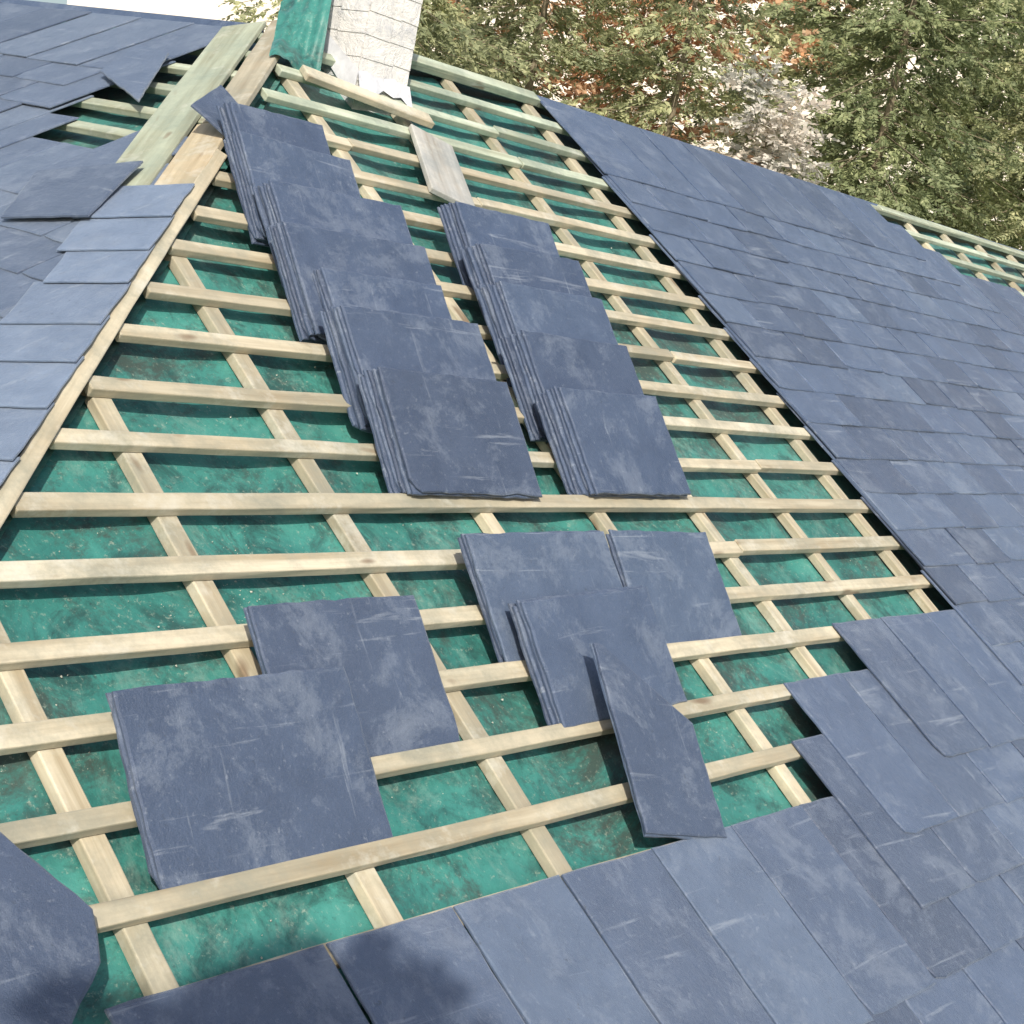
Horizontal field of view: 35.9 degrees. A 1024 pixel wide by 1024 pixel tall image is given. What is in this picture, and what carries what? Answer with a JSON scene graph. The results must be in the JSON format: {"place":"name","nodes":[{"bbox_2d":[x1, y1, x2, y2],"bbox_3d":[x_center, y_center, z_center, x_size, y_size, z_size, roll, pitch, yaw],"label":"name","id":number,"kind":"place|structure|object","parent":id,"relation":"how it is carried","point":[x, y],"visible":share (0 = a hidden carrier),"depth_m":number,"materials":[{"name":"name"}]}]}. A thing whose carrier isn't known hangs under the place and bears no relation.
{"place":"outdoors","nodes":[
{"label":"outdoors","id":0,"kind":"place"},
{"bbox_2d":[29,0,66,3],"label":"sky","id":1,"kind":"structure","parent":0,"point":[49,1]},
{"bbox_2d":[1,243,850,958],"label":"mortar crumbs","id":2,"kind":"object","parent":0,"point":[257,601],"visible":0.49,"depth_m":2.87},
{"bbox_2d":[67,0,1023,248],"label":"house","id":3,"kind":"structure","parent":0,"point":[207,9],"depth_m":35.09,"materials":[{"name":"ceramic"}]},
{"label":"ground","id":4,"kind":"structure","parent":0,"visible":0},
{"bbox_2d":[215,0,563,90],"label":"conifer tree","id":5,"kind":"object","parent":4,"relation":"on","point":[436,18],"visible":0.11,"depth_m":11.57,"materials":[{"name":"green plant"}]},
{"bbox_2d":[416,0,570,94],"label":"conifer tree","id":6,"kind":"object","parent":4,"relation":"on","point":[525,57],"visible":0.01,"depth_m":19.13,"materials":[{"name":"green plant"}]},
{"bbox_2d":[0,0,1023,1023],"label":"roof","id":7,"kind":"structure","parent":4,"relation":"on","point":[831,381],"depth_m":3.45,"materials":[{"name":"stone"}]},
{"bbox_2d":[0,832,100,1023],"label":"slate","id":8,"kind":"object","parent":7,"relation":"on","point":[50,961],"visible":1,"depth_m":2.00,"materials":[{"name":"stone"}]},
{"bbox_2d":[1,161,142,218],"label":"slate","id":9,"kind":"object","parent":7,"relation":"on","point":[84,191],"visible":1,"depth_m":3.72,"materials":[{"name":"stone"}]},
{"bbox_2d":[105,692,154,880],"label":"slate","id":10,"kind":"object","parent":7,"relation":"on","point":[109,697],"visible":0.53,"depth_m":2.27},
{"bbox_2d":[112,698,160,889],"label":"slate","id":11,"kind":"object","parent":10,"relation":"on","point":[123,753],"visible":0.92,"depth_m":2.27,"materials":[{"name":"stone"}]},
{"bbox_2d":[111,666,392,889],"bbox_3d":[-0.388,0.400,2.445,0.006,0.307,0.471,-28,-17,36],"label":"slate","id":12,"kind":"object","parent":11,"relation":"on","point":[234,775],"visible":1,"depth_m":2.42,"materials":[{"name":"stone"}]},
{"bbox_2d":[100,44,168,101],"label":"slate","id":13,"kind":"object","parent":7,"relation":"on","point":[133,72],"visible":1,"depth_m":4.54,"materials":[{"name":"stone"}]},
{"bbox_2d":[191,85,236,136],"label":"slate","id":14,"kind":"object","parent":7,"relation":"on","point":[205,107],"visible":0.58,"depth_m":3.98,"materials":[{"name":"stone"}]},
{"bbox_2d":[216,105,227,135],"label":"slate","id":15,"kind":"object","parent":7,"relation":"on","point":[221,120],"visible":0.09,"depth_m":3.90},
{"bbox_2d":[219,107,230,134],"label":"slate","id":16,"kind":"object","parent":7,"relation":"on","point":[223,113],"visible":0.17,"depth_m":3.90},
{"bbox_2d":[223,104,232,133],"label":"slate","id":17,"kind":"object","parent":16,"relation":"on","point":[228,119],"visible":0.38,"depth_m":3.89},
{"bbox_2d":[224,102,236,132],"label":"slate","id":18,"kind":"object","parent":17,"relation":"on","point":[230,116],"visible":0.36,"depth_m":3.89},
{"bbox_2d":[229,101,330,154],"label":"slate","id":19,"kind":"object","parent":18,"relation":"on","point":[282,128],"visible":0.36,"depth_m":4.00,"materials":[{"name":"stone"}]},
{"bbox_2d":[223,139,269,246],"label":"slate","id":20,"kind":"object","parent":7,"relation":"on","point":[255,242],"visible":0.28,"depth_m":3.77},
{"bbox_2d":[225,136,268,243],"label":"slate","id":21,"kind":"object","parent":20,"relation":"on","point":[248,217],"visible":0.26,"depth_m":3.76,"materials":[{"name":"stone"}]},
{"bbox_2d":[228,134,267,240],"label":"slate","id":22,"kind":"object","parent":21,"relation":"on","point":[258,234],"visible":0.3,"depth_m":3.76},
{"bbox_2d":[232,133,265,237],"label":"slate","id":23,"kind":"object","parent":22,"relation":"on","point":[249,195],"visible":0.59,"depth_m":3.76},
{"bbox_2d":[234,131,266,237],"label":"slate","id":24,"kind":"object","parent":23,"relation":"on","point":[246,170],"visible":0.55,"depth_m":3.77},
{"bbox_2d":[238,130,360,225],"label":"slate","id":25,"kind":"object","parent":24,"relation":"on","point":[266,159],"visible":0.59,"depth_m":3.90,"materials":[{"name":"stone"}]},
{"bbox_2d":[243,607,264,673],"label":"slate","id":26,"kind":"object","parent":7,"relation":"on","point":[252,636],"visible":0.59,"depth_m":2.64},
{"bbox_2d":[247,595,459,756],"bbox_3d":[-0.267,0.290,2.765,0.007,0.299,0.410,-31,-19,36],"label":"slate","id":27,"kind":"object","parent":26,"relation":"on","point":[379,649],"visible":0.69,"depth_m":2.79,"materials":[{"name":"stone"}]},
{"bbox_2d":[252,187,283,287],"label":"slate","id":28,"kind":"object","parent":7,"relation":"on","point":[263,215],"visible":0.15,"depth_m":3.71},
{"bbox_2d":[257,185,269,223],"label":"slate","id":29,"kind":"object","parent":28,"relation":"on","point":[263,203],"visible":0.1,"depth_m":3.72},
{"bbox_2d":[259,186,273,224],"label":"slate","id":30,"kind":"object","parent":29,"relation":"on","point":[266,204],"visible":0.16,"depth_m":3.71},
{"bbox_2d":[262,183,276,225],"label":"slate","id":31,"kind":"object","parent":30,"relation":"on","point":[270,205],"visible":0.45,"depth_m":3.71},
{"bbox_2d":[266,184,280,222],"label":"slate","id":32,"kind":"object","parent":31,"relation":"on","point":[272,200],"visible":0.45,"depth_m":3.71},
{"bbox_2d":[268,180,412,244],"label":"slate","id":33,"kind":"object","parent":32,"relation":"on","point":[319,208],"visible":0.49,"depth_m":3.86,"materials":[{"name":"stone"}]},
{"bbox_2d":[267,227,326,344],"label":"slate","id":34,"kind":"object","parent":7,"relation":"on","point":[285,287],"visible":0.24,"depth_m":3.59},
{"bbox_2d":[269,225,326,343],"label":"slate","id":35,"kind":"object","parent":34,"relation":"on","point":[303,335],"visible":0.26,"depth_m":3.58,"materials":[{"name":"stone"}]},
{"bbox_2d":[273,227,326,341],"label":"slate","id":36,"kind":"object","parent":35,"relation":"on","point":[300,315],"visible":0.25,"depth_m":3.58,"materials":[{"name":"stone"}]},
{"bbox_2d":[276,223,316,335],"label":"slate","id":37,"kind":"object","parent":36,"relation":"on","point":[310,330],"visible":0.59,"depth_m":3.58,"materials":[{"name":"stone"}]},
{"bbox_2d":[280,225,326,340],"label":"slate","id":38,"kind":"object","parent":37,"relation":"on","point":[294,269],"visible":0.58,"depth_m":3.58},
{"bbox_2d":[282,221,435,335],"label":"slate","id":39,"kind":"object","parent":38,"relation":"on","point":[312,249],"visible":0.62,"depth_m":3.73,"materials":[{"name":"stone"}]},
{"bbox_2d":[311,273,324,311],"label":"slate","id":40,"kind":"object","parent":7,"relation":"on","point":[315,282],"visible":0.09,"depth_m":3.60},
{"bbox_2d":[313,270,327,310],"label":"slate","id":41,"kind":"object","parent":40,"relation":"on","point":[322,297],"visible":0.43,"depth_m":3.59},
{"bbox_2d":[316,270,331,310],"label":"slate","id":42,"kind":"object","parent":41,"relation":"on","point":[323,288],"visible":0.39,"depth_m":3.59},
{"bbox_2d":[320,267,451,318],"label":"slate","id":43,"kind":"object","parent":42,"relation":"on","point":[353,289],"visible":0.46,"depth_m":3.73,"materials":[{"name":"stone"}]},
{"bbox_2d":[319,311,361,430],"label":"slate","id":44,"kind":"object","parent":7,"relation":"on","point":[352,418],"visible":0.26,"depth_m":3.46,"materials":[{"name":"stone"}]},
{"bbox_2d":[323,312,371,432],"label":"slate","id":45,"kind":"object","parent":44,"relation":"on","point":[333,342],"visible":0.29,"depth_m":3.47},
{"bbox_2d":[325,310,371,430],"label":"slate","id":46,"kind":"object","parent":45,"relation":"on","point":[353,396],"visible":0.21,"depth_m":3.46,"materials":[{"name":"stone"}]},
{"bbox_2d":[330,306,370,426],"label":"slate","id":47,"kind":"object","parent":46,"relation":"on","point":[366,422],"visible":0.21,"depth_m":3.46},
{"bbox_2d":[333,308,368,420],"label":"slate","id":48,"kind":"object","parent":47,"relation":"on","point":[345,346],"visible":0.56,"depth_m":3.46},
{"bbox_2d":[336,307,360,374],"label":"slate","id":49,"kind":"object","parent":48,"relation":"on","point":[349,345],"visible":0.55,"depth_m":3.47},
{"bbox_2d":[340,305,495,380],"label":"slate","id":50,"kind":"object","parent":49,"relation":"on","point":[397,340],"visible":0.48,"depth_m":3.63,"materials":[{"name":"stone"}]},
{"bbox_2d":[357,374,392,492],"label":"slate","id":51,"kind":"object","parent":7,"relation":"on","point":[385,474],"visible":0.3,"depth_m":3.36,"materials":[{"name":"stone"}]},
{"bbox_2d":[360,376,399,492],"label":"slate","id":52,"kind":"object","parent":51,"relation":"on","point":[394,488],"visible":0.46,"depth_m":3.36,"materials":[{"name":"stone"}]},
{"bbox_2d":[363,370,401,492],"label":"slate","id":53,"kind":"object","parent":52,"relation":"on","point":[380,426],"visible":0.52,"depth_m":3.36,"materials":[{"name":"stone"}]},
{"bbox_2d":[366,370,406,493],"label":"slate","id":54,"kind":"object","parent":53,"relation":"on","point":[386,431],"visible":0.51,"depth_m":3.36,"materials":[{"name":"stone"}]},
{"bbox_2d":[372,369,533,499],"bbox_3d":[-0.123,-0.169,3.521,0.007,0.296,0.427,-28,-19,36],"label":"slate","id":55,"kind":"object","parent":54,"relation":"on","point":[399,462],"visible":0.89,"depth_m":3.36,"materials":[{"name":"stone"}]},
{"bbox_2d":[376,371,538,498],"bbox_3d":[-0.115,-0.167,3.517,0.007,0.292,0.422,-28,-18,36],"label":"slate","id":56,"kind":"object","parent":55,"relation":"on","point":[414,491],"visible":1,"depth_m":3.38,"materials":[{"name":"stone"}]},
{"bbox_2d":[377,367,541,497],"bbox_3d":[-0.110,-0.174,3.514,0.007,0.295,0.431,-28,-18,36],"label":"slate","id":57,"kind":"object","parent":56,"relation":"on","point":[458,434],"visible":1,"depth_m":3.50,"materials":[{"name":"stone"}]},
{"bbox_2d":[409,124,474,205],"bbox_3d":[-0.208,-1.020,4.687,0.160,0.018,0.356,21,35,-33],"label":"timber offcut","id":58,"kind":"object","parent":7,"relation":"on","point":[442,171],"visible":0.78,"depth_m":4.66,"materials":[{"name":"wood"}]},
{"bbox_2d":[437,207,465,284],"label":"slate","id":59,"kind":"object","parent":7,"relation":"on","point":[447,233],"visible":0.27,"depth_m":4.29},
{"bbox_2d":[440,205,471,287],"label":"slate","id":60,"kind":"object","parent":59,"relation":"on","point":[458,254],"visible":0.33,"depth_m":4.28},
{"bbox_2d":[443,204,473,289],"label":"slate","id":61,"kind":"object","parent":60,"relation":"on","point":[456,235],"visible":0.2,"depth_m":4.30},
{"bbox_2d":[448,203,464,248],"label":"slate","id":62,"kind":"object","parent":61,"relation":"on","point":[455,222],"visible":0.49,"depth_m":4.30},
{"bbox_2d":[451,203,468,246],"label":"slate","id":63,"kind":"object","parent":62,"relation":"on","point":[461,229],"visible":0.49,"depth_m":4.30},
{"bbox_2d":[455,201,559,256],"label":"slate","id":64,"kind":"object","parent":63,"relation":"on","point":[490,227],"visible":0.44,"depth_m":4.43,"materials":[{"name":"stone"}]},
{"bbox_2d":[460,249,486,324],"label":"slate","id":65,"kind":"object","parent":7,"relation":"on","point":[467,266],"visible":0.17,"depth_m":4.20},
{"bbox_2d":[464,246,478,288],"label":"slate","id":66,"kind":"object","parent":65,"relation":"on","point":[473,272],"visible":0.15,"depth_m":4.21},
{"bbox_2d":[466,247,484,284],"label":"slate","id":67,"kind":"object","parent":66,"relation":"on","point":[475,265],"visible":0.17,"depth_m":4.20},
{"bbox_2d":[471,246,488,283],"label":"slate","id":68,"kind":"object","parent":67,"relation":"on","point":[480,266],"visible":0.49,"depth_m":4.21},
{"bbox_2d":[475,243,492,284],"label":"slate","id":69,"kind":"object","parent":68,"relation":"on","point":[485,267],"visible":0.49,"depth_m":4.21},
{"bbox_2d":[479,244,591,296],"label":"slate","id":70,"kind":"object","parent":68,"relation":"on","point":[542,271],"visible":0.48,"depth_m":4.37,"materials":[{"name":"stone"}]},
{"bbox_2d":[457,537,503,662],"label":"slate","id":71,"kind":"object","parent":7,"relation":"on","point":[471,575],"visible":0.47,"depth_m":3.18,"materials":[{"name":"stone"}]},
{"bbox_2d":[460,530,599,661],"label":"slate","id":72,"kind":"object","parent":71,"relation":"on","point":[480,588],"visible":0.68,"depth_m":3.19,"materials":[{"name":"stone"}]},
{"bbox_2d":[464,531,622,661],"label":"slate","id":73,"kind":"object","parent":72,"relation":"on","point":[511,567],"visible":0.58,"depth_m":3.31,"materials":[{"name":"stone"}]},
{"bbox_2d":[475,288,511,386],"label":"slate","id":74,"kind":"object","parent":7,"relation":"on","point":[487,318],"visible":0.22,"depth_m":4.07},
{"bbox_2d":[478,284,498,338],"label":"slate","id":75,"kind":"object","parent":74,"relation":"on","point":[488,310],"visible":0.15,"depth_m":4.09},
{"bbox_2d":[482,287,502,338],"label":"slate","id":76,"kind":"object","parent":75,"relation":"on","point":[490,306],"visible":0.16,"depth_m":4.08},
{"bbox_2d":[485,284,508,336],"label":"slate","id":77,"kind":"object","parent":76,"relation":"on","point":[497,312],"visible":0.14,"depth_m":4.08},
{"bbox_2d":[492,285,511,336],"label":"slate","id":78,"kind":"object","parent":77,"relation":"on","point":[500,304],"visible":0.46,"depth_m":4.09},
{"bbox_2d":[495,282,515,333],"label":"slate","id":79,"kind":"object","parent":78,"relation":"on","point":[499,290],"visible":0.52,"depth_m":4.09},
{"bbox_2d":[498,281,617,344],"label":"slate","id":80,"kind":"object","parent":79,"relation":"on","point":[531,309],"visible":0.57,"depth_m":4.24,"materials":[{"name":"stone"}]},
{"bbox_2d":[497,339,539,441],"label":"slate","id":81,"kind":"object","parent":7,"relation":"on","point":[511,377],"visible":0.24,"depth_m":3.93,"materials":[{"name":"stone"}]},
{"bbox_2d":[500,338,548,442],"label":"slate","id":82,"kind":"object","parent":81,"relation":"on","point":[529,419],"visible":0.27,"depth_m":3.92,"materials":[{"name":"stone"}]},
{"bbox_2d":[503,337,547,440],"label":"slate","id":83,"kind":"object","parent":82,"relation":"on","point":[518,371],"visible":0.2,"depth_m":3.93,"materials":[{"name":"stone"}]},
{"bbox_2d":[509,334,545,435],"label":"slate","id":84,"kind":"object","parent":83,"relation":"on","point":[525,376],"visible":0.17,"depth_m":3.94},
{"bbox_2d":[515,335,536,398],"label":"slate","id":85,"kind":"object","parent":84,"relation":"on","point":[523,360],"visible":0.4,"depth_m":3.95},
{"bbox_2d":[516,333,541,393],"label":"slate","id":86,"kind":"object","parent":85,"relation":"on","point":[527,359],"visible":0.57,"depth_m":3.95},
{"bbox_2d":[520,330,643,394],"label":"slate","id":87,"kind":"object","parent":86,"relation":"on","point":[564,362],"visible":0.53,"depth_m":4.11,"materials":[{"name":"stone"}]},
{"bbox_2d":[507,603,550,725],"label":"slate","id":88,"kind":"object","parent":7,"relation":"on","point":[534,680],"visible":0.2,"depth_m":3.12,"materials":[{"name":"stone"}]},
{"bbox_2d":[512,606,556,724],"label":"slate","id":89,"kind":"object","parent":7,"relation":"on","point":[525,638],"visible":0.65,"depth_m":3.12,"materials":[{"name":"stone"}]},
{"bbox_2d":[515,585,642,723],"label":"slate","id":90,"kind":"object","parent":89,"relation":"on","point":[546,686],"visible":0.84,"depth_m":3.14,"materials":[{"name":"stone"}]},
{"bbox_2d":[520,587,686,727],"bbox_3d":[0.199,0.295,3.289,0.009,0.268,0.444,-28,-15,36],"label":"slate","id":91,"kind":"object","parent":90,"relation":"on","point":[623,626],"visible":0.78,"depth_m":3.26,"materials":[{"name":"stone"}]},
{"bbox_2d":[534,395,572,494],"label":"slate","id":92,"kind":"object","parent":7,"relation":"on","point":[550,439],"visible":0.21,"depth_m":3.84,"materials":[{"name":"stone"}]},
{"bbox_2d":[537,393,575,494],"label":"slate","id":93,"kind":"object","parent":92,"relation":"on","point":[561,458],"visible":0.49,"depth_m":3.84,"materials":[{"name":"stone"}]},
{"bbox_2d":[541,393,582,494],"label":"slate","id":94,"kind":"object","parent":93,"relation":"on","point":[559,440],"visible":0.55,"depth_m":3.84,"materials":[{"name":"stone"}]},
{"bbox_2d":[545,390,679,498],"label":"slate","id":95,"kind":"object","parent":94,"relation":"on","point":[583,490],"visible":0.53,"depth_m":3.85,"materials":[{"name":"stone"}]},
{"bbox_2d":[550,388,670,496],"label":"slate","id":96,"kind":"object","parent":95,"relation":"on","point":[565,429],"visible":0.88,"depth_m":3.85,"materials":[{"name":"stone"}]},
{"bbox_2d":[553,387,687,496],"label":"slate","id":97,"kind":"object","parent":96,"relation":"on","point":[575,445],"visible":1,"depth_m":3.85,"materials":[{"name":"stone"}]},
{"bbox_2d":[558,387,690,495],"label":"slate","id":98,"kind":"object","parent":97,"relation":"on","point":[625,443],"visible":1,"depth_m":3.98,"materials":[{"name":"stone"}]},
{"bbox_2d":[605,534,625,586],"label":"slate","id":99,"kind":"object","parent":7,"relation":"on","point":[614,556],"visible":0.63,"depth_m":3.58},
{"bbox_2d":[589,643,717,839],"bbox_3d":[0.292,0.459,3.155,0.253,0.407,0.007,14,-39,-44],"label":"slate","id":100,"kind":"object","parent":7,"relation":"on","point":[621,752],"visible":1,"depth_m":3.06,"materials":[{"name":"stone"}]},
{"bbox_2d":[593,643,726,837],"bbox_3d":[0.295,0.456,3.150,0.254,0.399,0.007,14,-39,-44],"label":"slate","id":101,"kind":"object","parent":100,"relation":"on","point":[668,775],"visible":1,"depth_m":3.12,"materials":[{"name":"stone"}]},
{"bbox_2d":[608,529,741,643],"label":"slate","id":102,"kind":"object","parent":7,"relation":"on","point":[677,574],"visible":0.84,"depth_m":3.71,"materials":[{"name":"stone"}]},
{"bbox_2d":[419,0,684,112],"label":"conifer tree","id":103,"kind":"object","parent":4,"relation":"on","point":[556,48],"visible":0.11,"depth_m":14.28,"materials":[{"name":"green plant"}]},
{"bbox_2d":[427,0,855,166],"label":"autumn tree","id":104,"kind":"object","parent":4,"relation":"on","point":[581,87],"visible":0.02,"depth_m":18.98,"materials":[{"name":"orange plant"}]},
{"bbox_2d":[534,0,808,164],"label":"conifer tree","id":105,"kind":"object","parent":4,"relation":"on","point":[658,107],"visible":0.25,"depth_m":13.96,"materials":[{"name":"green plant"}]},
{"bbox_2d":[688,53,844,191],"bbox_3d":[1.454,0.231,13.999,1.891,8.330,2.064,14,10,15],"label":"pale tree","id":106,"kind":"object","parent":4,"relation":"on","point":[784,143],"visible":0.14,"depth_m":13.18,"materials":[{"name":"white plant"}]},
{"bbox_2d":[674,0,930,198],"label":"conifer tree","id":107,"kind":"object","parent":4,"relation":"on","point":[788,73],"visible":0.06,"depth_m":21.86,"materials":[{"name":"green plant"}]},
{"bbox_2d":[685,0,1023,249],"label":"conifer tree","id":108,"kind":"object","parent":4,"relation":"on","point":[872,164],"visible":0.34,"depth_m":14.65,"materials":[{"name":"green plant"}]},
{"bbox_2d":[788,0,1023,250],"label":"conifer tree","id":109,"kind":"object","parent":4,"relation":"on","point":[984,104],"visible":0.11,"depth_m":19.28,"materials":[{"name":"green plant"}]},
{"bbox_2d":[890,0,1023,249],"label":"conifer tree","id":110,"kind":"object","parent":4,"relation":"on","point":[1010,136],"visible":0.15,"depth_m":15.50,"materials":[{"name":"green plant"}]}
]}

